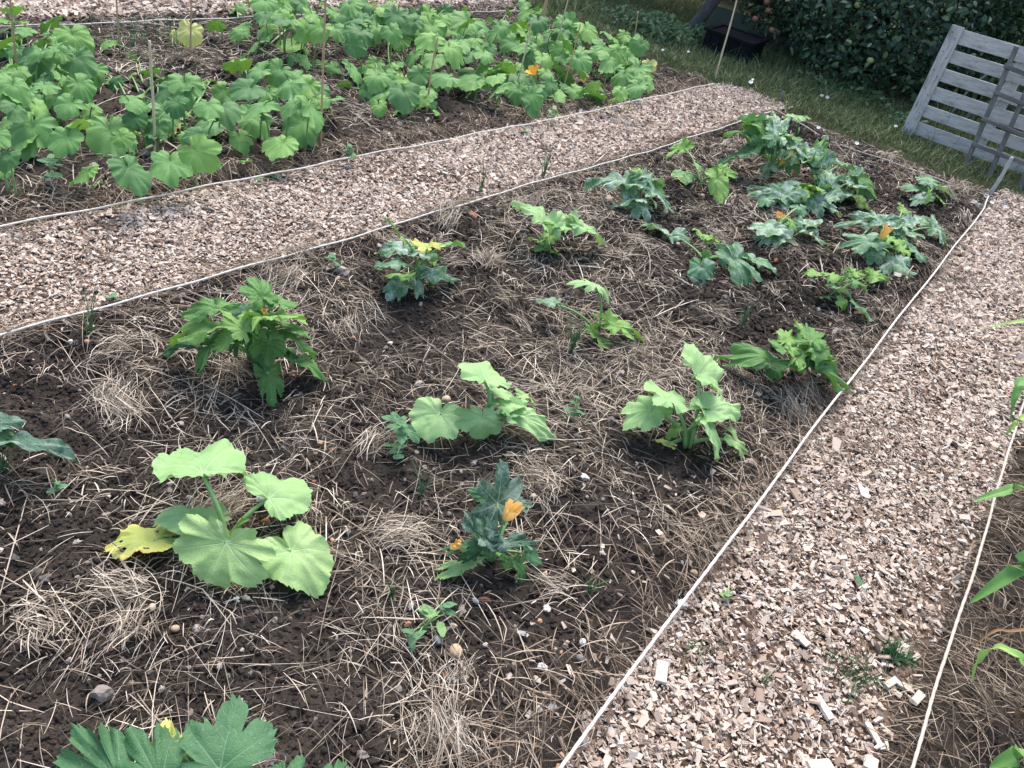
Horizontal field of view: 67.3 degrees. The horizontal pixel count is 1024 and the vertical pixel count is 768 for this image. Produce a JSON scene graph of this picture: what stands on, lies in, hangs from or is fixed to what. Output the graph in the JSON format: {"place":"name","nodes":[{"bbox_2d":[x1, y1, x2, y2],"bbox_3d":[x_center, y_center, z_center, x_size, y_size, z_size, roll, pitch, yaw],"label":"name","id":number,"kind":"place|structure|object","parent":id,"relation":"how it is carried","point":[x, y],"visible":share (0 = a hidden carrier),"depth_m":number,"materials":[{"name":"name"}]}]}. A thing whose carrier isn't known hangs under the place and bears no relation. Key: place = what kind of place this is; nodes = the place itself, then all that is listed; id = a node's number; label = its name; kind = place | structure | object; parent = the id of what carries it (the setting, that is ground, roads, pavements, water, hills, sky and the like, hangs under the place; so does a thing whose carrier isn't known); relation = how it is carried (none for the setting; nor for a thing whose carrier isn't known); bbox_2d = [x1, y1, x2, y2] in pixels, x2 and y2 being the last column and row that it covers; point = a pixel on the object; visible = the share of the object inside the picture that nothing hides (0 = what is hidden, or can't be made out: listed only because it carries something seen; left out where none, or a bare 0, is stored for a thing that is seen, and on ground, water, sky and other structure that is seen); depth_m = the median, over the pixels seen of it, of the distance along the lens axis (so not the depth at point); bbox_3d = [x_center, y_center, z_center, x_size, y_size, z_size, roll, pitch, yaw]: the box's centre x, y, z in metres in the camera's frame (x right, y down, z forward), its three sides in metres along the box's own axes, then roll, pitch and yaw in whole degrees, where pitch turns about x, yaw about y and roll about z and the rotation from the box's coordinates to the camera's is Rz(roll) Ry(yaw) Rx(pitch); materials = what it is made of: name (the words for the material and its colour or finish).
{"place":"outdoors","nodes":[
{"label":"outdoors","id":0,"kind":"place"},
{"bbox_2d":[9,0,502,19],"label":"wood chip path","id":1,"kind":"structure","parent":0,"point":[70,16],"depth_m":4.84,"materials":[{"name":"beige wood"}]},
{"bbox_2d":[0,92,764,337],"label":"wood chip path","id":2,"kind":"structure","parent":0,"point":[8,290],"depth_m":2.90,"materials":[{"name":"beige wood"}]},
{"bbox_2d":[0,83,713,227],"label":"guide string","id":3,"kind":"object","parent":2,"relation":"on","point":[36,218],"visible":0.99,"depth_m":3.48,"materials":[{"name":"fabric"}]},
{"bbox_2d":[0,2,1023,767],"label":"soil","id":4,"kind":"structure","parent":0,"point":[622,614],"depth_m":2.20,"materials":[{"name":"brown soil"}]},
{"bbox_2d":[0,446,21,472],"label":"grass tuft","id":5,"kind":"object","parent":4,"relation":"on","point":[2,466],"visible":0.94,"depth_m":1.87,"materials":[{"name":"green plant"}]},
{"bbox_2d":[9,0,17,63],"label":"bamboo cane","id":6,"kind":"object","parent":4,"relation":"on","point":[13,34],"visible":0.42,"depth_m":3.60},
{"bbox_2d":[0,412,78,463],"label":"courgette plant","id":7,"kind":"object","parent":4,"relation":"on","point":[25,440],"visible":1,"depth_m":1.86,"materials":[{"name":"green plant"}]},
{"bbox_2d":[37,154,62,178],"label":"weed","id":8,"kind":"object","parent":4,"relation":"on","point":[51,162],"visible":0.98,"depth_m":3.01,"materials":[{"name":"green plant"}]},
{"bbox_2d":[0,5,108,196],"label":"pumpkin plant","id":9,"kind":"object","parent":4,"relation":"on","point":[66,59],"visible":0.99,"depth_m":3.37,"materials":[{"name":"green plant"}]},
{"bbox_2d":[46,479,68,492],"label":"weed","id":10,"kind":"object","parent":4,"relation":"on","point":[59,485],"visible":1,"depth_m":1.86,"materials":[{"name":"green plant"}]},
{"bbox_2d":[71,275,104,334],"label":"grass tuft","id":11,"kind":"object","parent":4,"relation":"on","point":[90,328],"visible":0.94,"depth_m":2.31,"materials":[{"name":"green plant"}]},
{"bbox_2d":[116,0,120,53],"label":"bamboo cane","id":12,"kind":"object","parent":4,"relation":"on","point":[118,25],"visible":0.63,"depth_m":4.24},
{"bbox_2d":[51,3,194,57],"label":"grass tuft","id":13,"kind":"object","parent":4,"relation":"on","point":[128,35],"visible":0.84,"depth_m":4.38,"materials":[{"name":"green plant"}]},
{"bbox_2d":[148,40,155,151],"bbox_3d":[-1.557,-1.146,3.328,0.038,0.651,0.020,-21,49,-38],"label":"bamboo cane","id":14,"kind":"object","parent":4,"relation":"on","point":[152,96],"visible":0.71,"depth_m":3.27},
{"bbox_2d":[69,56,240,205],"bbox_3d":[-1.619,-1.317,3.616,0.653,0.288,1.911,-1,39,-20],"label":"pumpkin plant","id":15,"kind":"object","parent":4,"relation":"on","point":[174,98],"visible":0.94,"depth_m":3.34,"materials":[{"name":"green plant"}]},
{"bbox_2d":[110,5,208,51],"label":"grass tuft","id":16,"kind":"object","parent":4,"relation":"on","point":[134,29],"visible":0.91,"depth_m":4.57,"materials":[{"name":"green plant"}]},
{"bbox_2d":[171,20,203,47],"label":"pumpkin plant","id":17,"kind":"object","parent":4,"relation":"on","point":[183,31],"visible":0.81,"depth_m":4.55,"materials":[{"name":"yellow plant"}]},
{"bbox_2d":[190,0,191,56],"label":"bamboo cane","id":18,"kind":"object","parent":4,"relation":"on","point":[190,26],"visible":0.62,"depth_m":4.36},
{"bbox_2d":[52,693,351,767],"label":"courgette plant","id":19,"kind":"object","parent":4,"relation":"on","point":[225,741],"visible":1,"depth_m":1.27,"materials":[{"name":"green plant"}]},
{"bbox_2d":[104,438,334,598],"bbox_3d":[-0.672,0.309,1.827,0.530,0.257,0.351,11,37,-5],"label":"squash plant","id":20,"kind":"object","parent":4,"relation":"on","point":[209,546],"visible":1,"depth_m":1.80,"materials":[{"name":"green plant"}]},
{"bbox_2d":[101,8,341,75],"bbox_3d":[-1.837,-2.095,4.655,1.337,0.185,1.309,35,41,25],"label":"pumpkin plant","id":21,"kind":"object","parent":4,"relation":"on","point":[240,31],"visible":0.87,"depth_m":4.78,"materials":[{"name":"green plant"}]},
{"bbox_2d":[161,276,327,406],"bbox_3d":[-0.796,-0.138,2.250,0.518,0.363,0.248,11,37,-5],"label":"courgette plant","id":22,"kind":"object","parent":4,"relation":"on","point":[263,349],"visible":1,"depth_m":2.24,"materials":[{"name":"green plant"}]},
{"bbox_2d":[0,10,534,26],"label":"guide string","id":23,"kind":"object","parent":4,"relation":"on","point":[192,19],"visible":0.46,"depth_m":4.83,"materials":[{"name":"fabric"}]},
{"bbox_2d":[211,53,343,162],"bbox_3d":[-1.225,-1.505,4.013,0.632,0.315,1.558,-4,40,-23],"label":"pumpkin plant","id":24,"kind":"object","parent":4,"relation":"on","point":[297,88],"visible":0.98,"depth_m":3.84,"materials":[{"name":"green plant"}]},
{"bbox_2d":[234,0,344,71],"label":"pumpkin plant","id":25,"kind":"object","parent":4,"relation":"on","point":[269,15],"visible":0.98,"depth_m":4.72,"materials":[{"name":"green plant"}]},
{"bbox_2d":[319,0,326,146],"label":"bamboo cane","id":26,"kind":"object","parent":4,"relation":"on","point":[323,58],"visible":0.76,"depth_m":3.64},
{"bbox_2d":[342,143,357,159],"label":"weed","id":27,"kind":"object","parent":4,"relation":"on","point":[350,153],"visible":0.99,"depth_m":3.74,"materials":[{"name":"green plant"}]},
{"bbox_2d":[0,111,770,335],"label":"guide string","id":28,"kind":"object","parent":4,"relation":"on","point":[107,306],"visible":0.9,"depth_m":2.91,"materials":[{"name":"fabric"}]},
{"bbox_2d":[333,0,453,69],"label":"pumpkin plant","id":29,"kind":"object","parent":4,"relation":"on","point":[365,24],"visible":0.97,"depth_m":5.00,"materials":[{"name":"green plant"}]},
{"bbox_2d":[338,55,459,117],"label":"pumpkin plant","id":30,"kind":"object","parent":4,"relation":"on","point":[407,94],"visible":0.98,"depth_m":4.51,"materials":[{"name":"green plant"}]},
{"bbox_2d":[381,412,419,459],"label":"weed","id":31,"kind":"object","parent":4,"relation":"on","point":[403,430],"visible":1,"depth_m":2.22,"materials":[{"name":"green plant"}]},
{"bbox_2d":[374,215,465,301],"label":"courgette plant","id":32,"kind":"object","parent":4,"relation":"on","point":[399,284],"visible":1,"depth_m":2.91,"materials":[{"name":"green plant"}]},
{"bbox_2d":[412,460,436,498],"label":"grass tuft","id":33,"kind":"object","parent":4,"relation":"on","point":[421,491],"visible":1,"depth_m":2.13,"materials":[{"name":"green plant"}]},
{"bbox_2d":[401,601,456,650],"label":"weed","id":34,"kind":"object","parent":4,"relation":"on","point":[428,611],"visible":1,"depth_m":1.77,"materials":[{"name":"green plant"}]},
{"bbox_2d":[426,37,437,112],"bbox_3d":[-0.479,-1.710,4.477,0.020,0.590,0.018,-9,42,-28],"label":"bamboo cane","id":35,"kind":"object","parent":4,"relation":"on","point":[431,71],"visible":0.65,"depth_m":4.41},
{"bbox_2d":[449,643,462,659],"bbox_3d":[-0.129,0.612,1.756,0.035,0.031,0.036,35,41,25],"label":"stone","id":36,"kind":"object","parent":4,"relation":"on","point":[458,648],"visible":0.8,"depth_m":1.75,"materials":[{"name":"beige stone"}]},
{"bbox_2d":[418,6,524,74],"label":"pumpkin plant","id":37,"kind":"object","parent":4,"relation":"on","point":[467,33],"visible":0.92,"depth_m":5.45,"materials":[{"name":"green plant"}]},
{"bbox_2d":[408,361,556,443],"bbox_3d":[-0.079,0.047,2.347,0.462,0.268,0.234,0,39,-18],"label":"squash plant","id":38,"kind":"object","parent":4,"relation":"on","point":[431,422],"visible":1,"depth_m":2.30,"materials":[{"name":"green plant"}]},
{"bbox_2d":[475,159,492,191],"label":"grass tuft","id":39,"kind":"object","parent":4,"relation":"on","point":[482,182],"visible":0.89,"depth_m":3.81,"materials":[{"name":"green plant"}]},
{"bbox_2d":[434,459,542,584],"bbox_3d":[-0.049,0.351,1.945,0.297,0.297,0.213,5,37,-12],"label":"courgette plant","id":40,"kind":"object","parent":4,"relation":"on","point":[503,503],"visible":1,"depth_m":1.91,"materials":[{"name":"green plant"}]},
{"bbox_2d":[0,2,985,767],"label":"pebbles","id":41,"kind":"object","parent":4,"relation":"on","point":[102,692],"visible":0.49,"depth_m":2.33,"materials":[{"name":"grey stone"}]},
{"bbox_2d":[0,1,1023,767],"bbox_3d":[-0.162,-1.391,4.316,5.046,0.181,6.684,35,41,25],"label":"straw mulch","id":42,"kind":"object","parent":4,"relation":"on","point":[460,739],"visible":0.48,"depth_m":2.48,"materials":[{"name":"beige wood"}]},
{"bbox_2d":[517,18,531,81],"bbox_3d":[0.061,-2.098,5.123,0.018,0.640,0.027,-9,42,-28],"label":"bamboo cane","id":43,"kind":"object","parent":4,"relation":"on","point":[525,51],"visible":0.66,"depth_m":5.05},
{"bbox_2d":[453,59,606,118],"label":"pumpkin plant","id":44,"kind":"object","parent":4,"relation":"on","point":[530,93],"visible":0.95,"depth_m":5.06,"materials":[{"name":"green plant"}]},
{"bbox_2d":[499,0,597,73],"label":"pumpkin plant","id":45,"kind":"object","parent":4,"relation":"on","point":[581,58],"visible":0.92,"depth_m":5.96,"materials":[{"name":"green plant"}]},
{"bbox_2d":[538,139,558,176],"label":"grass tuft","id":46,"kind":"object","parent":4,"relation":"on","point":[545,168],"visible":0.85,"depth_m":4.11,"materials":[{"name":"green plant"}]},
{"bbox_2d":[510,200,605,255],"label":"courgette plant","id":47,"kind":"object","parent":4,"relation":"on","point":[553,221],"visible":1,"depth_m":3.34,"materials":[{"name":"green plant"}]},
{"bbox_2d":[562,24,580,90],"bbox_3d":[0.388,-2.165,5.329,0.016,0.630,0.035,-2,39,-20],"label":"bamboo cane","id":48,"kind":"object","parent":4,"relation":"on","point":[572,55],"visible":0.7,"depth_m":5.25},
{"bbox_2d":[563,395,584,416],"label":"weed","id":49,"kind":"object","parent":4,"relation":"on","point":[576,410],"visible":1,"depth_m":2.46,"materials":[{"name":"green plant"}]},
{"bbox_2d":[565,305,597,355],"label":"grass tuft","id":50,"kind":"object","parent":4,"relation":"on","point":[575,338],"visible":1,"depth_m":2.77,"materials":[{"name":"green plant"}]},
{"bbox_2d":[535,279,644,349],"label":"courgette plant","id":51,"kind":"object","parent":4,"relation":"on","point":[613,324],"visible":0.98,"depth_m":2.94,"materials":[{"name":"green plant"}]},
{"bbox_2d":[579,570,617,593],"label":"grass tuft","id":52,"kind":"object","parent":4,"relation":"on","point":[589,589],"visible":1,"depth_m":1.97,"materials":[{"name":"green plant"}]},
{"bbox_2d":[589,29,656,112],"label":"pumpkin plant","id":53,"kind":"object","parent":4,"relation":"on","point":[623,61],"visible":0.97,"depth_m":5.83,"materials":[{"name":"green plant"}]},
{"bbox_2d":[583,166,674,222],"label":"courgette plant","id":54,"kind":"object","parent":4,"relation":"on","point":[631,182],"visible":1,"depth_m":3.97,"materials":[{"name":"green plant"}]},
{"bbox_2d":[628,10,694,47],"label":"nettle clump","id":55,"kind":"object","parent":4,"relation":"on","point":[677,28],"visible":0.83,"depth_m":7.51,"materials":[{"name":"green plant"}]},
{"bbox_2d":[621,341,747,461],"bbox_3d":[0.606,0.087,2.504,0.387,0.310,0.424,35,41,25],"label":"squash plant","id":56,"kind":"object","parent":4,"relation":"on","point":[645,413],"visible":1,"depth_m":2.49,"materials":[{"name":"green plant"}]},
{"bbox_2d":[666,136,737,203],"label":"squash plant","id":57,"kind":"object","parent":4,"relation":"on","point":[718,185],"visible":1,"depth_m":4.37,"materials":[{"name":"green plant"}]},
{"bbox_2d":[641,223,776,288],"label":"courgette plant","id":58,"kind":"object","parent":4,"relation":"on","point":[740,270],"visible":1,"depth_m":3.61,"materials":[{"name":"green plant"}]},
{"bbox_2d":[714,0,736,79],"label":"bamboo cane","id":59,"kind":"object","parent":4,"relation":"on","point":[725,40],"visible":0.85,"depth_m":6.55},
{"bbox_2d":[737,299,754,325],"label":"grass tuft","id":60,"kind":"object","parent":4,"relation":"on","point":[744,320],"visible":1,"depth_m":3.20,"materials":[{"name":"green plant"}]},
{"bbox_2d":[559,196,988,767],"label":"guide string","id":61,"kind":"object","parent":4,"relation":"on","point":[618,687],"visible":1,"depth_m":2.13,"materials":[{"name":"fabric"}]},
{"bbox_2d":[714,109,835,179],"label":"courgette plant","id":62,"kind":"object","parent":4,"relation":"on","point":[760,133],"visible":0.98,"depth_m":4.64,"materials":[{"name":"green plant"}]},
{"bbox_2d":[712,319,850,394],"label":"courgette plant","id":63,"kind":"object","parent":4,"relation":"on","point":[808,351],"visible":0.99,"depth_m":2.87,"materials":[{"name":"green plant"}]},
{"bbox_2d":[748,204,829,247],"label":"courgette plant","id":64,"kind":"object","parent":4,"relation":"on","point":[769,232],"visible":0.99,"depth_m":4.00,"materials":[{"name":"green plant"}]},
{"bbox_2d":[783,113,810,135],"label":"squash plant","id":65,"kind":"object","parent":4,"relation":"on","point":[798,119],"visible":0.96,"depth_m":5.42,"materials":[{"name":"green plant"}]},
{"bbox_2d":[746,160,876,218],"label":"courgette plant","id":66,"kind":"object","parent":4,"relation":"on","point":[785,194],"visible":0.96,"depth_m":4.54,"materials":[{"name":"green plant"}]},
{"bbox_2d":[802,266,890,322],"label":"courgette plant","id":67,"kind":"object","parent":4,"relation":"on","point":[871,275],"visible":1,"depth_m":3.65,"materials":[{"name":"green plant"}]},
{"bbox_2d":[774,109,988,195],"bbox_3d":[2.657,-1.720,5.711,1.701,0.019,0.241,35,41,25],"label":"guide string","id":68,"kind":"object","parent":4,"relation":"on","point":[873,155],"visible":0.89,"depth_m":5.65,"materials":[{"name":"fabric"}]},
{"bbox_2d":[833,202,947,278],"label":"courgette plant","id":69,"kind":"object","parent":4,"relation":"on","point":[889,223],"visible":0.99,"depth_m":4.16,"materials":[{"name":"green plant"}]},
{"bbox_2d":[909,690,925,705],"bbox_3d":[1.009,0.782,1.914,0.051,0.014,0.021,-18,47,-36],"label":"wood block","id":70,"kind":"object","parent":4,"relation":"on","point":[919,695],"depth_m":1.91,"materials":[{"name":"white wood"}]},
{"bbox_2d":[899,175,954,206],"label":"courgette plant","id":71,"kind":"object","parent":4,"relation":"on","point":[925,195],"visible":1,"depth_m":5.03,"materials":[{"name":"green plant"}]},
{"bbox_2d":[910,400,1023,767],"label":"guide string","id":72,"kind":"object","parent":4,"relation":"on","point":[921,737],"visible":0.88,"depth_m":2.11,"materials":[{"name":"fabric"}]},
{"bbox_2d":[969,550,1023,682],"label":"maize plant","id":73,"kind":"object","parent":4,"relation":"on","point":[1007,574],"visible":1,"depth_m":1.88,"materials":[{"name":"green plant"}]},
{"bbox_2d":[973,376,1023,500],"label":"maize plant","id":74,"kind":"object","parent":4,"relation":"on","point":[1007,489],"visible":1,"depth_m":2.31,"materials":[{"name":"green plant"}]},
{"bbox_2d":[988,156,1013,195],"bbox_3d":[3.525,-1.455,5.613,0.038,0.432,0.046,2,38,-16],"label":"grey stake","id":75,"kind":"object","parent":4,"relation":"on","point":[1000,177],"visible":0.67,"depth_m":5.56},
{"bbox_2d":[978,318,1023,330],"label":"maize plant","id":76,"kind":"object","parent":4,"relation":"on","point":[1014,321],"visible":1,"depth_m":3.01,"materials":[{"name":"green plant"}]},
{"bbox_2d":[989,708,1023,767],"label":"maize plant","id":77,"kind":"object","parent":4,"relation":"on","point":[1009,757],"visible":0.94,"depth_m":1.50,"materials":[{"name":"green plant"}]},
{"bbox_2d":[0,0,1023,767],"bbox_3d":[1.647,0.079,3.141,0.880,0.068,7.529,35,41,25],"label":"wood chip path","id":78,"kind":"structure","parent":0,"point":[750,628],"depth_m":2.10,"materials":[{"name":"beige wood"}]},
{"bbox_2d":[654,659,668,684],"bbox_3d":[0.358,0.692,1.844,0.033,0.018,0.059,15,36,1],"label":"wood block","id":79,"kind":"object","parent":78,"relation":"on","point":[662,667],"depth_m":1.84,"materials":[{"name":"white wood"}]},
{"bbox_2d":[666,627,728,665],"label":"grass tuft","id":80,"kind":"object","parent":78,"relation":"on","point":[694,643],"visible":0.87,"depth_m":1.92,"materials":[{"name":"green plant"}]},
{"bbox_2d":[793,629,810,646],"bbox_3d":[0.755,0.666,2.011,0.022,0.011,0.049,-16,46,-35],"label":"wood block","id":81,"kind":"object","parent":78,"relation":"on","point":[804,641],"depth_m":2.01,"materials":[{"name":"white wood"}]},
{"bbox_2d":[805,758,834,767],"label":"wood block","id":82,"kind":"object","parent":78,"relation":"on","point":[821,763],"depth_m":1.73,"materials":[{"name":"white wood"}]},
{"bbox_2d":[813,696,834,720],"bbox_3d":[0.754,0.783,1.856,0.021,0.011,0.059,-2,39,-20],"label":"wood block","id":83,"kind":"object","parent":78,"relation":"on","point":[827,713],"depth_m":1.85,"materials":[{"name":"white wood"}]},
{"bbox_2d":[809,631,902,704],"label":"grass tuft","id":84,"kind":"object","parent":78,"relation":"on","point":[857,671],"visible":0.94,"depth_m":1.95,"materials":[{"name":"green plant"}]},
{"bbox_2d":[863,754,878,767],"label":"wood block","id":85,"kind":"object","parent":78,"relation":"on","point":[870,761],"depth_m":1.75,"materials":[{"name":"white wood"}]},
{"bbox_2d":[864,722,885,750],"bbox_3d":[0.859,0.833,1.819,0.015,0.009,0.067,1,39,-18],"label":"wood block","id":86,"kind":"object","parent":78,"relation":"on","point":[875,737],"depth_m":1.82,"materials":[{"name":"white wood"}]},
{"bbox_2d":[883,676,898,688],"bbox_3d":[0.964,0.760,1.956,0.047,0.011,0.018,-11,43,-30],"label":"wood block","id":87,"kind":"object","parent":78,"relation":"on","point":[893,680],"depth_m":1.95,"materials":[{"name":"white wood"}]},
{"bbox_2d":[875,623,924,670],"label":"grass tuft","id":88,"kind":"object","parent":78,"relation":"on","point":[891,650],"visible":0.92,"depth_m":2.03,"materials":[{"name":"green plant"}]},
{"bbox_2d":[513,0,1023,195],"bbox_3d":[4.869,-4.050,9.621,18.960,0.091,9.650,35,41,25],"label":"lawn","id":89,"kind":"structure","parent":0,"point":[959,176],"depth_m":6.81,"materials":[{"name":"green plant"}]},
{"bbox_2d":[594,3,661,32],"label":"nettle clump","id":90,"kind":"object","parent":89,"relation":"on","point":[626,17],"visible":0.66,"depth_m":7.70,"materials":[{"name":"green plant"}]},
{"bbox_2d":[673,22,704,48],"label":"nettle clump","id":91,"kind":"object","parent":89,"relation":"on","point":[695,29],"visible":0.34,"depth_m":7.61,"materials":[{"name":"green plant"}]},
{"bbox_2d":[700,23,769,63],"bbox_3d":[2.177,-3.327,7.571,0.523,0.244,0.500,29,39,19],"label":"black box","id":92,"kind":"object","parent":89,"relation":"on","point":[750,44],"visible":0.78,"depth_m":7.42,"materials":[{"name":"plastic"}]},
{"bbox_2d":[706,5,824,62],"bbox_3d":[2.730,-3.789,8.348,1.302,0.262,0.032,30,39,21],"label":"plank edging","id":93,"kind":"object","parent":89,"relation":"on","point":[719,14],"visible":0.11,"depth_m":8.39,"materials":[{"name":"black wood"}]},
{"bbox_2d":[687,0,886,36],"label":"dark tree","id":94,"kind":"object","parent":89,"relation":"on","point":[705,11],"visible":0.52,"depth_m":7.66,"materials":[{"name":"green plant"}]},
{"bbox_2d":[786,69,849,95],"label":"leafy weeds","id":95,"kind":"object","parent":89,"relation":"on","point":[820,81],"visible":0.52,"depth_m":7.23,"materials":[{"name":"green plant"}]},
{"bbox_2d":[836,83,894,111],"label":"leafy weeds","id":96,"kind":"object","parent":89,"relation":"on","point":[874,93],"visible":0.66,"depth_m":7.16,"materials":[{"name":"green plant"}]},
{"bbox_2d":[732,0,1023,68],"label":"hedge","id":97,"kind":"object","parent":89,"relation":"on","point":[835,17],"visible":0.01,"depth_m":9.40,"materials":[{"name":"green plant"}]},
{"bbox_2d":[734,0,1023,105],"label":"hedge","id":98,"kind":"object","parent":89,"relation":"on","point":[853,48],"visible":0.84,"depth_m":7.26,"materials":[{"name":"green plant"}]},
{"bbox_2d":[884,111,929,124],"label":"leafy weeds","id":99,"kind":"object","parent":89,"relation":"on","point":[902,115],"visible":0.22,"depth_m":6.66,"materials":[{"name":"green plant"}]},
{"bbox_2d":[902,24,1023,173],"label":"wooden pallet","id":100,"kind":"object","parent":89,"relation":"on","point":[946,55],"visible":0.9,"depth_m":6.13,"materials":[{"name":"grey wood"}]},
{"bbox_2d":[905,0,1023,132],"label":"shrub","id":101,"kind":"object","parent":89,"relation":"on","point":[994,80],"visible":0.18,"depth_m":7.43,"materials":[{"name":"green plant"}]},
{"bbox_2d":[963,46,1023,190],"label":"trellis","id":102,"kind":"object","parent":89,"relation":"on","point":[1009,129],"visible":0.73,"depth_m":5.85,"materials":[{"name":"grey wood"}]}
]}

